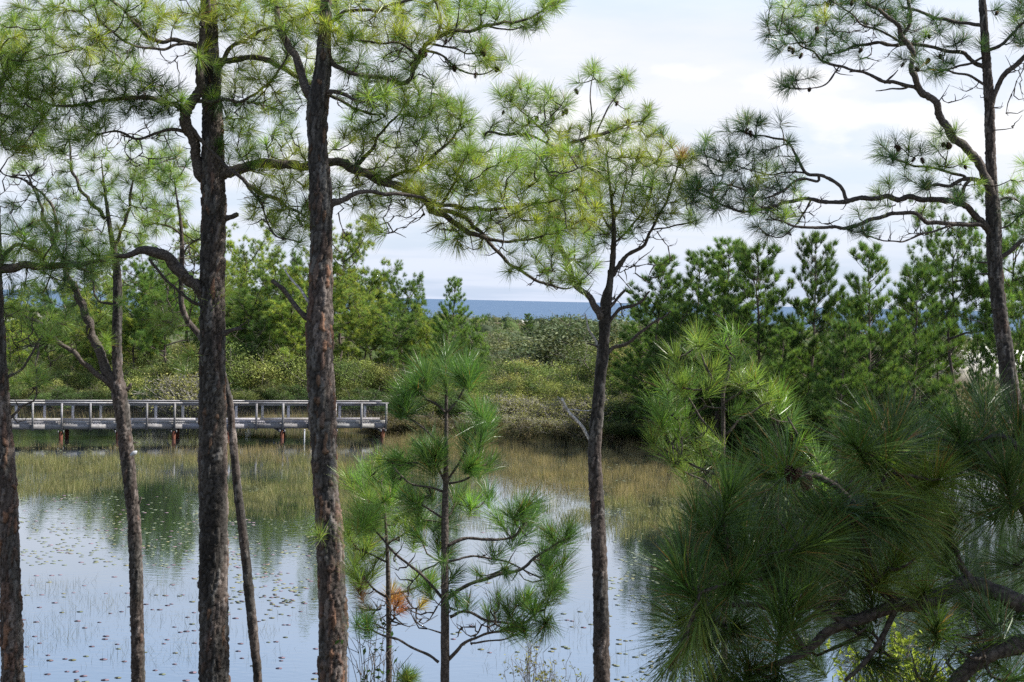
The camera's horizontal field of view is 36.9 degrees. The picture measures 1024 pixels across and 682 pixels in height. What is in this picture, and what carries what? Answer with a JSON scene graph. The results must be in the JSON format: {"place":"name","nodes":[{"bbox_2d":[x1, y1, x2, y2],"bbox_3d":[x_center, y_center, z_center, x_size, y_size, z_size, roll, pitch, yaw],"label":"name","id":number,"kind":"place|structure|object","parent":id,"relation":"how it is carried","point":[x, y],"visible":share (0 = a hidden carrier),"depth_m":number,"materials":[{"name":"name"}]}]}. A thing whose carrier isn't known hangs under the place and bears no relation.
{"place":"outdoors","nodes":[
{"label":"outdoors","id":0,"kind":"place"},
{"bbox_2d":[0,417,1023,681],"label":"pond water","id":1,"kind":"structure","parent":0,"point":[298,649],"depth_m":43.90,"materials":[{"name":"liquid"}]},
{"bbox_2d":[18,444,859,597],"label":"lily pads","id":2,"kind":"object","parent":1,"relation":"on","point":[290,590],"visible":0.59,"depth_m":48.10,"materials":[{"name":"green plant"}]},
{"bbox_2d":[0,428,950,678],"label":"sedge","id":3,"kind":"object","parent":1,"relation":"on","point":[629,491],"visible":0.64,"depth_m":67.66,"materials":[{"name":"green plant"}]},
{"bbox_2d":[0,0,1023,310],"label":"sky","id":4,"kind":"structure","parent":0,"point":[701,61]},
{"bbox_2d":[3,289,1023,335],"bbox_3d":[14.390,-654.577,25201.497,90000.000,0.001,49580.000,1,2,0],"label":"sea","id":5,"kind":"structure","parent":0,"point":[501,308],"depth_m":2684.69,"materials":[{"name":"liquid"}]},
{"bbox_2d":[7,313,1023,465],"bbox_3d":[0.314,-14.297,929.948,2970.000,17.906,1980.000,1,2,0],"label":"ground","id":6,"kind":"structure","parent":0,"point":[962,377],"depth_m":97.57,"materials":[{"name":"plant"}]},
{"bbox_2d":[5,319,37,373],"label":"pine tree","id":7,"kind":"object","parent":6,"relation":"on","point":[23,354],"visible":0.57,"depth_m":103.75,"materials":[{"name":"green plant"}]},
{"bbox_2d":[4,282,51,349],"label":"pine tree","id":8,"kind":"object","parent":6,"relation":"on","point":[12,322],"visible":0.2,"depth_m":118.99,"materials":[{"name":"green plant"}]},
{"bbox_2d":[15,281,85,371],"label":"pine tree","id":9,"kind":"object","parent":6,"relation":"on","point":[64,341],"visible":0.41,"depth_m":105.99,"materials":[{"name":"green plant"}]},
{"bbox_2d":[15,345,93,382],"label":"shrub","id":10,"kind":"object","parent":6,"relation":"on","point":[66,363],"visible":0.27,"depth_m":110.91,"materials":[{"name":"green plant"}]},
{"bbox_2d":[28,384,87,411],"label":"shrub","id":11,"kind":"object","parent":6,"relation":"on","point":[64,389],"visible":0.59,"depth_m":97.73,"materials":[{"name":"green plant"}]},
{"bbox_2d":[0,6,118,681],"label":"pine tree","id":12,"kind":"object","parent":6,"relation":"on","point":[11,634],"visible":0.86,"depth_m":16.90,"materials":[{"name":"green plant"}]},
{"bbox_2d":[26,368,94,392],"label":"shrub","id":13,"kind":"object","parent":6,"relation":"on","point":[76,386],"visible":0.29,"depth_m":101.09,"materials":[{"name":"green plant"}]},
{"bbox_2d":[45,367,106,393],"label":"shrub","id":14,"kind":"object","parent":6,"relation":"on","point":[87,376],"visible":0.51,"depth_m":100.90,"materials":[{"name":"green plant"}]},
{"bbox_2d":[0,107,190,681],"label":"pine tree","id":15,"kind":"object","parent":6,"relation":"on","point":[114,381],"visible":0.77,"depth_m":22.94,"materials":[{"name":"green plant"}]},
{"bbox_2d":[57,241,133,345],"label":"pine tree","id":16,"kind":"object","parent":6,"relation":"on","point":[86,293],"visible":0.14,"depth_m":117.05,"materials":[{"name":"green plant"}]},
{"bbox_2d":[67,310,130,374],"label":"pine tree","id":17,"kind":"object","parent":6,"relation":"on","point":[85,350],"visible":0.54,"depth_m":102.42,"materials":[{"name":"green plant"}]},
{"bbox_2d":[76,384,144,411],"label":"shrub","id":18,"kind":"object","parent":6,"relation":"on","point":[89,395],"visible":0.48,"depth_m":96.99,"materials":[{"name":"green plant"}]},
{"bbox_2d":[90,360,168,397],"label":"shrub","id":19,"kind":"object","parent":6,"relation":"on","point":[137,378],"visible":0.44,"depth_m":100.74,"materials":[{"name":"green plant"}]},
{"bbox_2d":[90,269,170,366],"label":"pine tree","id":20,"kind":"object","parent":6,"relation":"on","point":[127,327],"visible":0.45,"depth_m":103.29,"materials":[{"name":"green plant"}]},
{"bbox_2d":[101,231,199,373],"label":"pine tree","id":21,"kind":"object","parent":6,"relation":"on","point":[135,266],"visible":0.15,"depth_m":110.98,"materials":[{"name":"green plant"}]},
{"bbox_2d":[122,345,185,381],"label":"shrub","id":22,"kind":"object","parent":6,"relation":"on","point":[144,359],"visible":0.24,"depth_m":110.75,"materials":[{"name":"green plant"}]},
{"bbox_2d":[122,259,199,366],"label":"pine tree","id":23,"kind":"object","parent":6,"relation":"on","point":[144,337],"visible":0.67,"depth_m":102.32,"materials":[{"name":"green plant"}]},
{"bbox_2d":[127,368,238,417],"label":"shrub","id":24,"kind":"object","parent":6,"relation":"on","point":[169,392],"visible":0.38,"depth_m":95.85,"materials":[{"name":"green plant"}]},
{"bbox_2d":[141,204,239,346],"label":"pine tree","id":25,"kind":"object","parent":6,"relation":"on","point":[194,245],"visible":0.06,"depth_m":120.08,"materials":[{"name":"green plant"}]},
{"bbox_2d":[127,142,261,681],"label":"pine tree","id":26,"kind":"object","parent":6,"relation":"on","point":[250,604],"visible":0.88,"depth_m":21.46,"materials":[{"name":"green plant"}]},
{"bbox_2d":[145,371,248,417],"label":"bush","id":27,"kind":"object","parent":6,"relation":"on","point":[188,391],"visible":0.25,"depth_m":95.69,"materials":[{"name":"plant"}]},
{"bbox_2d":[10,400,388,439],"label":"boardwalk","id":28,"kind":"structure","parent":6,"relation":"on","point":[61,423],"depth_m":84.72,"materials":[{"name":"grey wood"}]},
{"bbox_2d":[151,339,295,406],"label":"shrub","id":29,"kind":"object","parent":6,"relation":"on","point":[169,364],"visible":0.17,"depth_m":100.02,"materials":[{"name":"green plant"}]},
{"bbox_2d":[193,251,268,350],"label":"pine tree","id":30,"kind":"object","parent":6,"relation":"on","point":[236,282],"visible":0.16,"depth_m":108.46,"materials":[{"name":"green plant"}]},
{"bbox_2d":[195,208,286,342],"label":"pine tree","id":31,"kind":"object","parent":6,"relation":"on","point":[245,265],"visible":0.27,"depth_m":125.17,"materials":[{"name":"green plant"}]},
{"bbox_2d":[225,268,304,361],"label":"pine tree","id":32,"kind":"object","parent":6,"relation":"on","point":[256,326],"visible":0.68,"depth_m":102.87,"materials":[{"name":"green plant"}]},
{"bbox_2d":[225,244,308,345],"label":"pine tree","id":33,"kind":"object","parent":6,"relation":"on","point":[271,264],"visible":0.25,"depth_m":108.99,"materials":[{"name":"green plant"}]},
{"bbox_2d":[193,333,342,398],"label":"shrub","id":34,"kind":"object","parent":6,"relation":"on","point":[263,354],"visible":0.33,"depth_m":100.87,"materials":[{"name":"green plant"}]},
{"bbox_2d":[245,380,303,411],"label":"shrub","id":35,"kind":"object","parent":6,"relation":"on","point":[266,390],"visible":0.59,"depth_m":97.23,"materials":[{"name":"green plant"}]},
{"bbox_2d":[265,381,307,411],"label":"shrub","id":36,"kind":"object","parent":6,"relation":"on","point":[294,388],"visible":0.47,"depth_m":97.55,"materials":[{"name":"green plant"}]},
{"bbox_2d":[228,343,355,406],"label":"shrub","id":37,"kind":"object","parent":6,"relation":"on","point":[289,371],"visible":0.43,"depth_m":99.31,"materials":[{"name":"green plant"}]},
{"bbox_2d":[266,243,337,335],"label":"pine tree","id":38,"kind":"object","parent":6,"relation":"on","point":[296,258],"visible":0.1,"depth_m":120.29,"materials":[{"name":"green plant"}]},
{"bbox_2d":[264,281,346,365],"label":"pine tree","id":39,"kind":"object","parent":6,"relation":"on","point":[300,340],"visible":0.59,"depth_m":101.90,"materials":[{"name":"green plant"}]},
{"bbox_2d":[0,0,611,681],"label":"pine tree","id":40,"kind":"object","parent":6,"relation":"on","point":[214,170],"visible":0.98,"depth_m":17.19,"materials":[{"name":"green plant"}]},
{"bbox_2d":[290,193,391,367],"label":"pine tree","id":41,"kind":"object","parent":6,"relation":"on","point":[338,271],"visible":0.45,"depth_m":108.70,"materials":[{"name":"green plant"}]},
{"bbox_2d":[301,353,400,406],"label":"shrub","id":42,"kind":"object","parent":6,"relation":"on","point":[343,369],"visible":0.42,"depth_m":99.81,"materials":[{"name":"green plant"}]},
{"bbox_2d":[336,387,394,416],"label":"shrub","id":43,"kind":"object","parent":6,"relation":"on","point":[352,395],"visible":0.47,"depth_m":95.75,"materials":[{"name":"green plant"}]},
{"bbox_2d":[335,359,401,401],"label":"shrub","id":44,"kind":"object","parent":6,"relation":"on","point":[379,374],"visible":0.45,"depth_m":98.70,"materials":[{"name":"green plant"}]},
{"bbox_2d":[333,273,405,371],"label":"pine tree","id":45,"kind":"object","parent":6,"relation":"on","point":[367,319],"visible":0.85,"depth_m":103.43,"materials":[{"name":"green plant"}]},
{"bbox_2d":[333,250,410,359],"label":"pine tree","id":46,"kind":"object","parent":6,"relation":"on","point":[394,305],"visible":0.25,"depth_m":112.01,"materials":[{"name":"green plant"}]},
{"bbox_2d":[334,604,410,681],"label":"shrub","id":47,"kind":"object","parent":6,"relation":"on","point":[366,670],"visible":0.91,"depth_m":13.00,"materials":[{"name":"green plant"}]},
{"bbox_2d":[329,443,440,681],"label":"pine sapling","id":48,"kind":"object","parent":6,"relation":"on","point":[390,596],"visible":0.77,"depth_m":13.38,"materials":[{"name":"green plant"}]},
{"bbox_2d":[366,301,430,372],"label":"pine tree","id":49,"kind":"object","parent":6,"relation":"on","point":[389,352],"visible":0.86,"depth_m":102.43,"materials":[{"name":"green plant"}]},
{"bbox_2d":[392,658,423,681],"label":"pine sapling","id":50,"kind":"object","parent":6,"relation":"on","point":[409,675],"visible":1,"depth_m":12.63,"materials":[{"name":"green plant"}]},
{"bbox_2d":[381,262,435,380],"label":"pine tree","id":51,"kind":"object","parent":6,"relation":"on","point":[412,288],"visible":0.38,"depth_m":117.43,"materials":[{"name":"green plant"}]},
{"bbox_2d":[254,0,573,681],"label":"pine tree","id":52,"kind":"object","parent":6,"relation":"on","point":[332,658],"visible":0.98,"depth_m":16.42,"materials":[{"name":"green plant"}]},
{"bbox_2d":[396,304,441,367],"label":"pine tree","id":53,"kind":"object","parent":6,"relation":"on","point":[425,330],"visible":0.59,"depth_m":103.61,"materials":[{"name":"green plant"}]},
{"bbox_2d":[416,388,484,418],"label":"shrub","id":54,"kind":"object","parent":6,"relation":"on","point":[456,406],"visible":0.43,"depth_m":92.64,"materials":[{"name":"green plant"}]},
{"bbox_2d":[428,275,473,369],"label":"pine tree","id":55,"kind":"object","parent":6,"relation":"on","point":[439,329],"visible":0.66,"depth_m":100.03,"materials":[{"name":"green plant"}]},
{"bbox_2d":[332,325,593,681],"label":"pine sapling","id":56,"kind":"object","parent":6,"relation":"on","point":[434,451],"visible":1,"depth_m":12.56,"materials":[{"name":"green plant"}]},
{"bbox_2d":[455,314,494,371],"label":"pine tree","id":57,"kind":"object","parent":6,"relation":"on","point":[478,338],"visible":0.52,"depth_m":101.03,"materials":[{"name":"green plant"}]},
{"bbox_2d":[439,361,518,395],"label":"shrub","id":58,"kind":"object","parent":6,"relation":"on","point":[498,373],"visible":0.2,"depth_m":98.57,"materials":[{"name":"green plant"}]},
{"bbox_2d":[454,328,534,351],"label":"scrub oak","id":59,"kind":"object","parent":6,"relation":"on","point":[498,339],"visible":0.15,"depth_m":148.42,"materials":[{"name":"green plant"}]},
{"bbox_2d":[461,379,530,414],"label":"shrub","id":60,"kind":"object","parent":6,"relation":"on","point":[502,388],"visible":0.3,"depth_m":94.94,"materials":[{"name":"green plant"}]},
{"bbox_2d":[458,389,548,418],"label":"bare shrub","id":61,"kind":"object","parent":6,"relation":"on","point":[508,406],"visible":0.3,"depth_m":91.91,"materials":[{"name":"grey plant"}]},
{"bbox_2d":[6,302,1023,374],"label":"distant scrub","id":62,"kind":"object","parent":6,"relation":"on","point":[510,324],"visible":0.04,"depth_m":263.31,"materials":[{"name":"green plant"}]},
{"bbox_2d":[476,354,561,402],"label":"shrub","id":63,"kind":"object","parent":6,"relation":"on","point":[518,372],"visible":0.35,"depth_m":99.44,"materials":[{"name":"green plant"}]},
{"bbox_2d":[499,421,538,442],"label":"shrub","id":64,"kind":"object","parent":6,"relation":"on","point":[513,430],"visible":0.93,"depth_m":86.73,"materials":[{"name":"green plant"}]},
{"bbox_2d":[485,370,571,406],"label":"shrub","id":65,"kind":"object","parent":6,"relation":"on","point":[534,387],"visible":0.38,"depth_m":95.88,"materials":[{"name":"green plant"}]},
{"bbox_2d":[498,392,558,418],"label":"bare shrub","id":66,"kind":"object","parent":6,"relation":"on","point":[528,404],"visible":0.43,"depth_m":91.27,"materials":[{"name":"grey plant"}]},
{"bbox_2d":[486,351,572,390],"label":"shrub","id":67,"kind":"object","parent":6,"relation":"on","point":[529,363],"visible":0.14,"depth_m":101.39,"materials":[{"name":"green plant"}]},
{"bbox_2d":[498,622,571,681],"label":"shrub","id":68,"kind":"object","parent":6,"relation":"on","point":[528,675],"visible":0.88,"depth_m":17.05,"materials":[{"name":"green plant"}]},
{"bbox_2d":[526,394,571,420],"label":"bare shrub","id":69,"kind":"object","parent":6,"relation":"on","point":[546,410],"visible":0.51,"depth_m":90.37,"materials":[{"name":"grey plant"}]},
{"bbox_2d":[520,364,593,400],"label":"shrub","id":70,"kind":"object","parent":6,"relation":"on","point":[575,373],"visible":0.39,"depth_m":97.97,"materials":[{"name":"green plant"}]},
{"bbox_2d":[538,391,589,421],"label":"bare shrub","id":71,"kind":"object","parent":6,"relation":"on","point":[570,401],"visible":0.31,"depth_m":90.24,"materials":[{"name":"grey plant"}]},
{"bbox_2d":[552,421,605,444],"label":"shrub","id":72,"kind":"object","parent":6,"relation":"on","point":[568,431],"visible":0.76,"depth_m":86.59,"materials":[{"name":"green plant"}]},
{"bbox_2d":[490,315,673,363],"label":"scrub oak","id":73,"kind":"object","parent":6,"relation":"on","point":[557,356],"visible":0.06,"depth_m":118.08,"materials":[{"name":"green plant"}]},
{"bbox_2d":[557,375,617,402],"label":"shrub","id":74,"kind":"object","parent":6,"relation":"on","point":[574,389],"visible":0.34,"depth_m":94.23,"materials":[{"name":"green plant"}]},
{"bbox_2d":[519,295,661,380],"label":"scrub oak","id":75,"kind":"object","parent":6,"relation":"on","point":[615,323],"visible":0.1,"depth_m":121.73,"materials":[{"name":"green plant"}]},
{"bbox_2d":[476,56,708,681],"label":"pine tree","id":76,"kind":"object","parent":6,"relation":"on","point":[601,628],"visible":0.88,"depth_m":18.98,"materials":[{"name":"green plant"}]},
{"bbox_2d":[548,391,639,424],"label":"bare shrub","id":77,"kind":"object","parent":6,"relation":"on","point":[583,414],"visible":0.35,"depth_m":89.05,"materials":[{"name":"grey plant"}]},
{"bbox_2d":[553,332,643,392],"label":"shrub","id":78,"kind":"object","parent":6,"relation":"on","point":[621,353],"visible":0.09,"depth_m":98.30,"materials":[{"name":"green plant"}]},
{"bbox_2d":[500,309,706,372],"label":"scrub oak","id":79,"kind":"object","parent":6,"relation":"on","point":[549,337],"visible":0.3,"depth_m":116.94,"materials":[{"name":"green plant"}]},
{"bbox_2d":[579,409,642,438],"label":"shrub","id":80,"kind":"object","parent":6,"relation":"on","point":[610,426],"visible":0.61,"depth_m":86.22,"materials":[{"name":"green plant"}]},
{"bbox_2d":[604,388,661,427],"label":"shrub","id":81,"kind":"object","parent":6,"relation":"on","point":[619,404],"visible":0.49,"depth_m":88.46,"materials":[{"name":"green plant"}]},
{"bbox_2d":[608,297,666,391],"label":"pine tree","id":82,"kind":"object","parent":6,"relation":"on","point":[634,330],"visible":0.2,"depth_m":91.69,"materials":[{"name":"green plant"}]},
{"bbox_2d":[608,253,695,440],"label":"pine tree","id":83,"kind":"object","parent":6,"relation":"on","point":[660,270],"visible":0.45,"depth_m":86.09,"materials":[{"name":"green plant"}]},
{"bbox_2d":[628,299,720,456],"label":"pine tree","id":84,"kind":"object","parent":6,"relation":"on","point":[673,325],"visible":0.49,"depth_m":80.23,"materials":[{"name":"green plant"}]},
{"bbox_2d":[637,247,735,449],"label":"pine tree","id":85,"kind":"object","parent":6,"relation":"on","point":[693,259],"visible":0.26,"depth_m":83.86,"materials":[{"name":"green plant"}]},
{"bbox_2d":[653,235,769,454],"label":"pine tree","id":86,"kind":"object","parent":6,"relation":"on","point":[721,274],"visible":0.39,"depth_m":81.57,"materials":[{"name":"green plant"}]},
{"bbox_2d":[633,310,847,676],"bbox_3d":[1.777,2.084,12.098,1.867,4.727,1.122,1,2,-9],"label":"pine sapling","id":87,"kind":"object","parent":6,"relation":"on","point":[663,416],"visible":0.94,"depth_m":11.86,"materials":[{"name":"green plant"}]},
{"bbox_2d":[703,239,814,454],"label":"pine tree","id":88,"kind":"object","parent":6,"relation":"on","point":[763,267],"visible":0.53,"depth_m":79.71,"materials":[{"name":"green plant"}]},
{"bbox_2d":[707,406,821,460],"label":"shrub","id":89,"kind":"object","parent":6,"relation":"on","point":[729,440],"visible":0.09,"depth_m":81.56,"materials":[{"name":"green plant"}]},
{"bbox_2d":[737,326,818,467],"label":"pine tree","id":90,"kind":"object","parent":6,"relation":"on","point":[790,363],"visible":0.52,"depth_m":75.49,"materials":[{"name":"green plant"}]},
{"bbox_2d":[763,296,823,384],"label":"pine tree","id":91,"kind":"object","parent":6,"relation":"on","point":[804,301],"visible":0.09,"depth_m":91.89,"materials":[{"name":"green plant"}]},
{"bbox_2d":[740,411,860,469],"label":"shrub","id":92,"kind":"object","parent":6,"relation":"on","point":[764,435],"visible":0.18,"depth_m":77.09,"materials":[{"name":"green plant"}]},
{"bbox_2d":[767,229,858,463],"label":"pine tree","id":93,"kind":"object","parent":6,"relation":"on","point":[819,267],"visible":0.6,"depth_m":77.67,"materials":[{"name":"green plant"}]},
{"bbox_2d":[614,356,1023,681],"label":"pine tree","id":94,"kind":"object","parent":6,"relation":"on","point":[876,453],"visible":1,"depth_m":5.41,"materials":[{"name":"green plant"}]},
{"bbox_2d":[799,316,877,476],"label":"pine tree","id":95,"kind":"object","parent":6,"relation":"on","point":[831,362],"visible":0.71,"depth_m":71.54,"materials":[{"name":"green plant"}]},
{"bbox_2d":[673,0,1023,438],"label":"pine tree","id":96,"kind":"object","parent":6,"relation":"on","point":[990,224],"visible":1,"depth_m":18.81,"materials":[{"name":"green plant"}]},
{"bbox_2d":[818,238,926,434],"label":"pine tree","id":97,"kind":"object","parent":6,"relation":"on","point":[862,303],"visible":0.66,"depth_m":73.63,"materials":[{"name":"green plant"}]},
{"bbox_2d":[802,370,980,459],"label":"shrub","id":98,"kind":"object","parent":6,"relation":"on","point":[922,388],"visible":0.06,"depth_m":77.39,"materials":[{"name":"green plant"}]},
{"bbox_2d":[824,613,978,681],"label":"shrub","id":99,"kind":"object","parent":6,"relation":"on","point":[898,650],"visible":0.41,"depth_m":12.01,"materials":[{"name":"green plant"}]},
{"bbox_2d":[871,262,962,441],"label":"pine tree","id":100,"kind":"object","parent":6,"relation":"on","point":[903,296],"visible":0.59,"depth_m":75.58,"materials":[{"name":"green plant"}]},
{"bbox_2d":[916,300,966,396],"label":"pine tree","id":101,"kind":"object","parent":6,"relation":"on","point":[956,367],"visible":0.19,"depth_m":94.48,"materials":[{"name":"green plant"}]},
{"bbox_2d":[888,192,1010,401],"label":"pine tree","id":102,"kind":"object","parent":6,"relation":"on","point":[955,266],"visible":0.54,"depth_m":91.72,"materials":[{"name":"green plant"}]},
{"bbox_2d":[961,332,989,427],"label":"pine tree","id":103,"kind":"object","parent":6,"relation":"on","point":[974,349],"visible":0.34,"depth_m":84.02,"materials":[{"name":"green plant"}]},
{"bbox_2d":[951,181,1023,423],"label":"pine tree","id":104,"kind":"object","parent":6,"relation":"on","point":[1015,282],"visible":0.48,"depth_m":89.95,"materials":[{"name":"green plant"}]},
{"bbox_2d":[967,317,1021,432],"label":"pine tree","id":105,"kind":"object","parent":6,"relation":"on","point":[985,354],"visible":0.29,"depth_m":78.04,"materials":[{"name":"green plant"}]},
{"bbox_2d":[993,301,1023,404],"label":"pine tree","id":106,"kind":"object","parent":6,"relation":"on","point":[1019,335],"visible":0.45,"depth_m":84.05,"materials":[{"name":"green plant"}]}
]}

